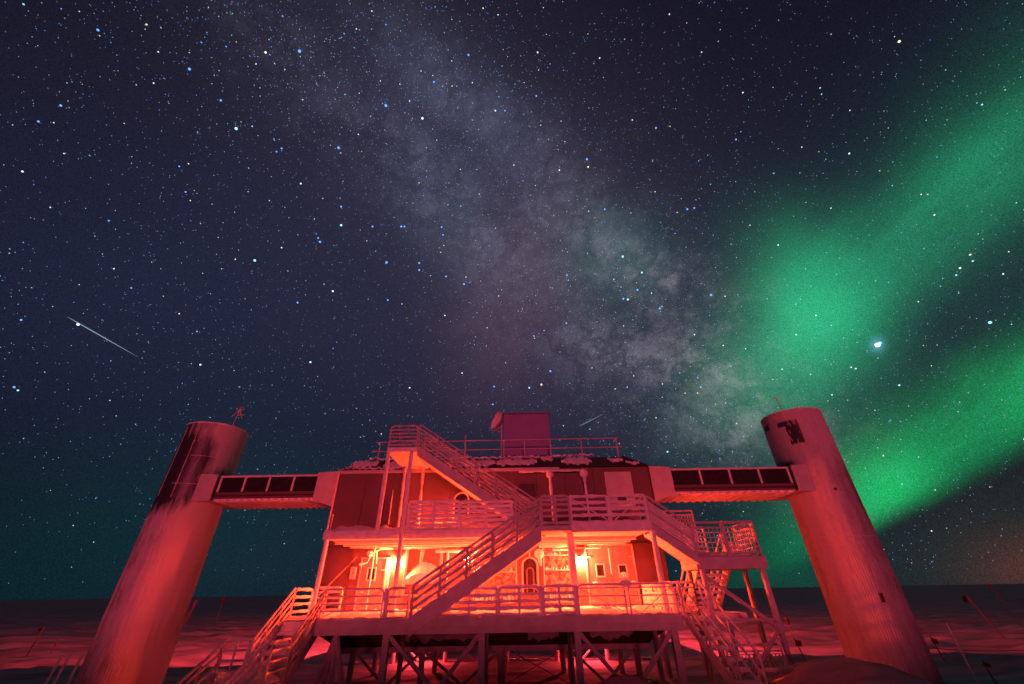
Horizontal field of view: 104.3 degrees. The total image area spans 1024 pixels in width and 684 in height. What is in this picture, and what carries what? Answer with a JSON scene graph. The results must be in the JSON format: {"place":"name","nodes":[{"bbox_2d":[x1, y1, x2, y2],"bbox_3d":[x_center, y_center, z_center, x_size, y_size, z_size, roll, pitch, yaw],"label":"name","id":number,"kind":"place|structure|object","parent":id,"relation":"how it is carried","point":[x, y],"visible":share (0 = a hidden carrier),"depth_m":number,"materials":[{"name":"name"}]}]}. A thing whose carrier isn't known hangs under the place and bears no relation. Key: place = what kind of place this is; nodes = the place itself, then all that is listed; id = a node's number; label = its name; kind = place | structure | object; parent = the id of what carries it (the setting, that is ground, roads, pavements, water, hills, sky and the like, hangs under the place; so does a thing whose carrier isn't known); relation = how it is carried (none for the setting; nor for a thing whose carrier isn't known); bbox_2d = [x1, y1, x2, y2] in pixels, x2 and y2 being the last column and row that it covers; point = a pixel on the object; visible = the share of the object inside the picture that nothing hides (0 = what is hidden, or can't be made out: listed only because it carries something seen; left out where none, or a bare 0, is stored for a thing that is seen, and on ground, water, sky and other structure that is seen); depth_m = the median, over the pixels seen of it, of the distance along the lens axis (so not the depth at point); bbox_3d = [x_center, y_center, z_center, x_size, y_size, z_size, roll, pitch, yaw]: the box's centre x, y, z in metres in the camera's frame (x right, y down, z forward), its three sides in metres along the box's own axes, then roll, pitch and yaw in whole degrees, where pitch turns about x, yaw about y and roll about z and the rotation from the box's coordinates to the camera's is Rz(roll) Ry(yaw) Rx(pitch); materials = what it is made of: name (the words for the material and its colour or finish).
{"place":"outdoors","nodes":[
{"label":"outdoors","id":0,"kind":"place"},
{"bbox_2d":[68,317,135,355],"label":"meteor","id":1,"kind":"object","parent":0,"point":[98,334],"visible":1,"depth_m":4767.59},
{"bbox_2d":[13,29,773,404],"bbox_3d":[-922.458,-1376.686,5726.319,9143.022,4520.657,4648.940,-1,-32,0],"label":"star field","id":2,"kind":"structure","parent":0,"point":[441,227],"depth_m":6046.93,"materials":[{"name":"white"}]},
{"bbox_2d":[17,82,991,452],"bbox_3d":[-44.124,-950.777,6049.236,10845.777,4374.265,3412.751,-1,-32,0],"label":"star field","id":3,"kind":"structure","parent":0,"point":[623,256],"depth_m":5261.51,"materials":[{"name":"white"}]},
{"bbox_2d":[0,584,1023,683],"bbox_3d":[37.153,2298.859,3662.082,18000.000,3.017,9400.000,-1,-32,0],"label":"snow ground","id":4,"kind":"structure","parent":0,"point":[73,624],"depth_m":24.36,"materials":[{"name":"white snow"}]},
{"bbox_2d":[25,626,44,656],"bbox_3d":[-28.586,18.077,23.774,0.321,1.810,0.073,-1,-32,0],"label":"marker pole","id":5,"kind":"object","parent":4,"relation":"on","point":[41,629],"visible":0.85,"depth_m":23.92,"materials":[{"name":"brown wood"}]},
{"bbox_2d":[44,656,62,683],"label":"snow stake","id":6,"kind":"object","parent":4,"relation":"on","point":[53,669],"visible":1,"depth_m":15.12,"materials":[{"name":"brown wood"}]},
{"bbox_2d":[52,655,70,683],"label":"snow stake","id":7,"kind":"object","parent":4,"relation":"on","point":[61,670],"visible":1,"depth_m":15.12,"materials":[{"name":"brown wood"}]},
{"bbox_2d":[66,655,82,683],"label":"snow stake","id":8,"kind":"object","parent":4,"relation":"on","point":[74,670],"visible":1,"depth_m":15.11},
{"bbox_2d":[74,421,248,683],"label":"cable tower","id":9,"kind":"structure","parent":4,"relation":"on","point":[135,638],"depth_m":14.99,"materials":[{"name":"metal"}]},
{"bbox_2d":[232,407,244,425],"bbox_3d":[-13.187,3.681,19.124,0.591,1.255,0.140,-1,-32,0],"label":"whip antenna","id":10,"kind":"object","parent":9,"relation":"on","point":[239,411],"visible":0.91,"depth_m":19.19,"materials":[{"name":"metal"}]},
{"bbox_2d":[183,600,197,623],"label":"marker post","id":11,"kind":"object","parent":4,"relation":"on","point":[190,611],"visible":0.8,"depth_m":46.58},
{"bbox_2d":[176,642,267,683],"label":"stair flight","id":12,"kind":"object","parent":4,"relation":"on","point":[261,655],"visible":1,"depth_m":8.71,"materials":[{"name":"metal"}]},
{"bbox_2d":[198,638,291,683],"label":"stair landing","id":13,"kind":"object","parent":4,"relation":"on","point":[267,675],"visible":0.88,"depth_m":9.32,"materials":[{"name":"metal"}]},
{"bbox_2d":[279,579,687,683],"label":"deck","id":14,"kind":"structure","parent":4,"relation":"on","point":[483,622],"depth_m":11.13,"materials":[{"name":"metal"}]},
{"bbox_2d":[247,587,328,683],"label":"stair flight","id":15,"kind":"object","parent":14,"relation":"on","point":[303,640],"visible":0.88,"depth_m":10.52,"materials":[{"name":"metal"}]},
{"bbox_2d":[375,424,537,612],"bbox_3d":[-1.848,6.270,14.542,5.468,6.084,2.651,-1,-32,0],"label":"stair flight","id":16,"kind":"object","parent":14,"relation":"on","point":[405,457],"visible":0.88,"depth_m":14.41,"materials":[{"name":"metal"}]},
{"bbox_2d":[309,494,669,614],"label":"deck","id":17,"kind":"structure","parent":14,"relation":"on","point":[460,533],"depth_m":13.20,"materials":[{"name":"metal"}]},
{"bbox_2d":[519,469,590,521],"bbox_3d":[1.718,6.290,15.841,2.833,2.435,0.282,-1,-32,0],"label":"pipe frame","id":18,"kind":"object","parent":17,"relation":"on","point":[583,473],"visible":0.78,"depth_m":16.27,"materials":[{"name":"red metal"}]},
{"bbox_2d":[408,494,571,636],"bbox_3d":[-0.507,6.722,12.222,4.780,3.646,1.059,-1,-32,0],"label":"stair flight","id":19,"kind":"object","parent":14,"relation":"on","point":[482,575],"visible":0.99,"depth_m":11.98,"materials":[{"name":"metal"}]},
{"bbox_2d":[316,453,669,683],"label":"laboratory building","id":20,"kind":"structure","parent":4,"relation":"on","point":[356,498],"depth_m":14.96,"materials":[{"name":"paint"}]},
{"bbox_2d":[191,471,338,509],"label":"cable bridge","id":21,"kind":"structure","parent":20,"relation":"attached to","point":[273,492],"depth_m":16.43,"materials":[{"name":"paint"}]},
{"bbox_2d":[355,560,385,609],"bbox_3d":[-5.137,8.881,14.465,0.880,1.710,0.137,-1,-32,0],"label":"door","id":22,"kind":"structure","parent":20,"relation":"in","point":[378,570],"depth_m":14.55,"materials":[{"name":"paint"}]},
{"bbox_2d":[380,500,384,526],"bbox_3d":[-5.208,6.950,15.742,0.200,1.300,0.027,-1,-32,0],"label":"slot window","id":23,"kind":"structure","parent":20,"relation":"in","point":[384,500],"depth_m":15.83,"materials":[{"name":"glass"}]},
{"bbox_2d":[453,492,469,517],"bbox_3d":[-2.026,6.519,15.964,0.658,0.979,0.078,-1,-32,0],"label":"porthole window","id":24,"kind":"structure","parent":20,"relation":"in","point":[460,496],"depth_m":16.10,"materials":[{"name":"glass"}]},
{"bbox_2d":[473,546,516,603],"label":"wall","id":25,"kind":"structure","parent":20,"relation":"in","point":[508,576],"depth_m":14.54,"materials":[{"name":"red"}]},
{"bbox_2d":[371,435,621,460],"bbox_3d":[-0.697,4.837,18.221,11.450,1.210,0.076,-1,-32,0],"label":"roof railing","id":26,"kind":"object","parent":20,"relation":"on","point":[504,449],"visible":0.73,"depth_m":18.20,"materials":[{"name":"metal"}]},
{"bbox_2d":[490,410,502,458],"bbox_3d":[-0.719,4.688,19.546,0.530,2.792,1.080,14,-35,-22],"label":"dish antenna","id":27,"kind":"object","parent":20,"relation":"on","point":[497,420],"visible":0.92,"depth_m":19.87,"materials":[{"name":"metal"}]},
{"bbox_2d":[502,412,549,458],"bbox_3d":[0.735,5.238,20.317,2.380,2.660,2.100,-1,-32,0],"label":"equipment hut","id":28,"kind":"object","parent":20,"relation":"on","point":[525,425],"visible":0.68,"depth_m":19.62,"materials":[{"name":"red metal"}]},
{"bbox_2d":[521,552,538,591],"bbox_3d":[0.666,8.343,14.793,0.636,1.770,0.076,-1,-32,0],"label":"arched window","id":29,"kind":"structure","parent":20,"relation":"in","point":[530,572],"depth_m":14.69,"materials":[{"name":"glass"}]},
{"bbox_2d":[542,547,571,602],"bbox_3d":[1.708,8.497,14.688,1.100,1.870,0.124,-1,-32,0],"label":"window","id":30,"kind":"structure","parent":20,"relation":"in","point":[556,569],"depth_m":14.71,"materials":[{"name":"glass"}]},
{"bbox_2d":[578,556,582,563],"bbox_3d":[2.551,8.116,14.832,0.180,0.245,0.196,-1,-32,0],"label":"wall lamp","id":31,"kind":"object","parent":20,"relation":"attached to","point":[580,558],"visible":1,"depth_m":14.87,"materials":[{"name":"metal"}]},
{"bbox_2d":[586,546,615,606],"bbox_3d":[3.235,8.610,14.551,0.860,2.030,0.136,-1,-32,0],"label":"door","id":32,"kind":"structure","parent":20,"relation":"in","point":[599,570],"depth_m":14.62,"materials":[{"name":"paint"}]},
{"bbox_2d":[608,546,639,607],"bbox_3d":[4.104,8.597,14.552,0.860,2.030,0.134,-1,-32,0],"label":"door","id":33,"kind":"structure","parent":20,"relation":"in","point":[621,556],"depth_m":14.65,"materials":[{"name":"paint"}]},
{"bbox_2d":[649,464,816,503],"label":"cable bridge","id":34,"kind":"structure","parent":20,"relation":"attached to","point":[708,485],"depth_m":16.43,"materials":[{"name":"paint"}]},
{"bbox_2d":[659,509,718,674],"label":"platform","id":35,"kind":"structure","parent":4,"relation":"on","point":[687,519],"depth_m":18.39,"materials":[{"name":"metal"}]},
{"bbox_2d":[661,581,748,678],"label":"end walkway","id":36,"kind":"structure","parent":4,"relation":"on","point":[731,614],"depth_m":12.67,"materials":[{"name":"metal"}]},
{"bbox_2d":[680,533,730,610],"bbox_3d":[6.708,8.227,13.916,1.137,2.589,2.042,-1,-32,0],"label":"stair flight","id":37,"kind":"object","parent":36,"relation":"on","point":[723,580],"visible":0.41,"depth_m":13.72,"materials":[{"name":"metal"}]},
{"bbox_2d":[677,580,767,683],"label":"stair flight","id":38,"kind":"object","parent":4,"relation":"on","point":[736,657],"visible":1,"depth_m":10.11,"materials":[{"name":"metal"}]},
{"bbox_2d":[681,520,793,683],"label":"side platform","id":39,"kind":"structure","parent":4,"relation":"on","point":[743,560],"depth_m":12.10,"materials":[{"name":"metal"}]},
{"bbox_2d":[638,495,699,565],"bbox_3d":[4.999,6.080,12.841,1.337,2.007,0.986,-1,-32,0],"label":"stair flight","id":40,"kind":"object","parent":39,"relation":"on","point":[669,539],"visible":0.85,"depth_m":12.45,"materials":[{"name":"metal"}]},
{"bbox_2d":[725,643,793,683],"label":"fenced landing","id":41,"kind":"object","parent":4,"relation":"on","point":[770,669],"visible":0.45,"depth_m":11.37,"materials":[{"name":"metal"}]},
{"bbox_2d":[785,617,794,640],"bbox_3d":[17.529,18.200,25.000,0.226,1.556,0.073,-1,-32,0],"label":"marker pole","id":42,"kind":"object","parent":4,"relation":"on","point":[788,621],"visible":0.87,"depth_m":25.22,"materials":[{"name":"brown wood"}]},
{"bbox_2d":[794,638,806,661],"bbox_3d":[11.856,12.822,16.154,0.355,1.312,0.066,-3,-32,3],"label":"marker pole","id":43,"kind":"object","parent":4,"relation":"on","point":[798,643],"visible":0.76,"depth_m":16.37,"materials":[{"name":"brown wood"}]},
{"bbox_2d":[760,407,944,683],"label":"cable tower","id":44,"kind":"structure","parent":4,"relation":"on","point":[871,614],"depth_m":15.00,"materials":[{"name":"metal"}]},
{"bbox_2d":[929,636,944,659],"bbox_3d":[19.026,13.810,17.708,0.260,1.159,0.065,-3,-32,4],"label":"marker pole","id":45,"kind":"object","parent":4,"relation":"on","point":[934,641],"visible":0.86,"depth_m":17.88,"materials":[{"name":"brown wood"}]},
{"bbox_2d":[945,623,978,683],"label":"marker pole","id":46,"kind":"object","parent":4,"relation":"on","point":[962,654],"visible":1,"depth_m":13.25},
{"bbox_2d":[962,594,1004,637],"bbox_3d":[28.057,16.465,23.621,1.485,2.528,0.073,-1,-32,0],"label":"marker pole","id":47,"kind":"object","parent":4,"relation":"on","point":[964,598],"visible":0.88,"depth_m":23.96,"materials":[{"name":"brown wood"}]},
{"bbox_2d":[981,660,996,683],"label":"marker pole","id":48,"kind":"object","parent":4,"relation":"on","point":[985,664],"visible":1,"depth_m":13.15,"materials":[{"name":"brown wood"}]},
{"bbox_2d":[988,585,1011,614],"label":"marker pole","id":49,"kind":"object","parent":4,"relation":"on","point":[990,586],"visible":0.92,"depth_m":42.63,"materials":[{"name":"brown wood"}]},
{"bbox_3d":[26.217,13.195,16.956,0.060,1.350,0.052,-1,-32,0],"label":"rope post","id":50,"kind":"object","parent":4,"relation":"on","visible":0},
{"bbox_2d":[929,648,1022,650],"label":"rope line","id":51,"kind":"object","parent":50,"relation":"attached to","point":[974,650],"visible":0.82,"depth_m":14.61,"materials":[{"name":"fabric"}]},
{"bbox_2d":[0,0,1023,574],"bbox_3d":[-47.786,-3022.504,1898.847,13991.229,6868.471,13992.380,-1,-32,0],"label":"star field","id":52,"kind":"structure","parent":0,"point":[538,216],"depth_m":5627.20,"materials":[{"name":"white"}]},
{"bbox_2d":[0,0,1023,599],"label":"sky","id":53,"kind":"structure","parent":0,"point":[36,563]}
]}

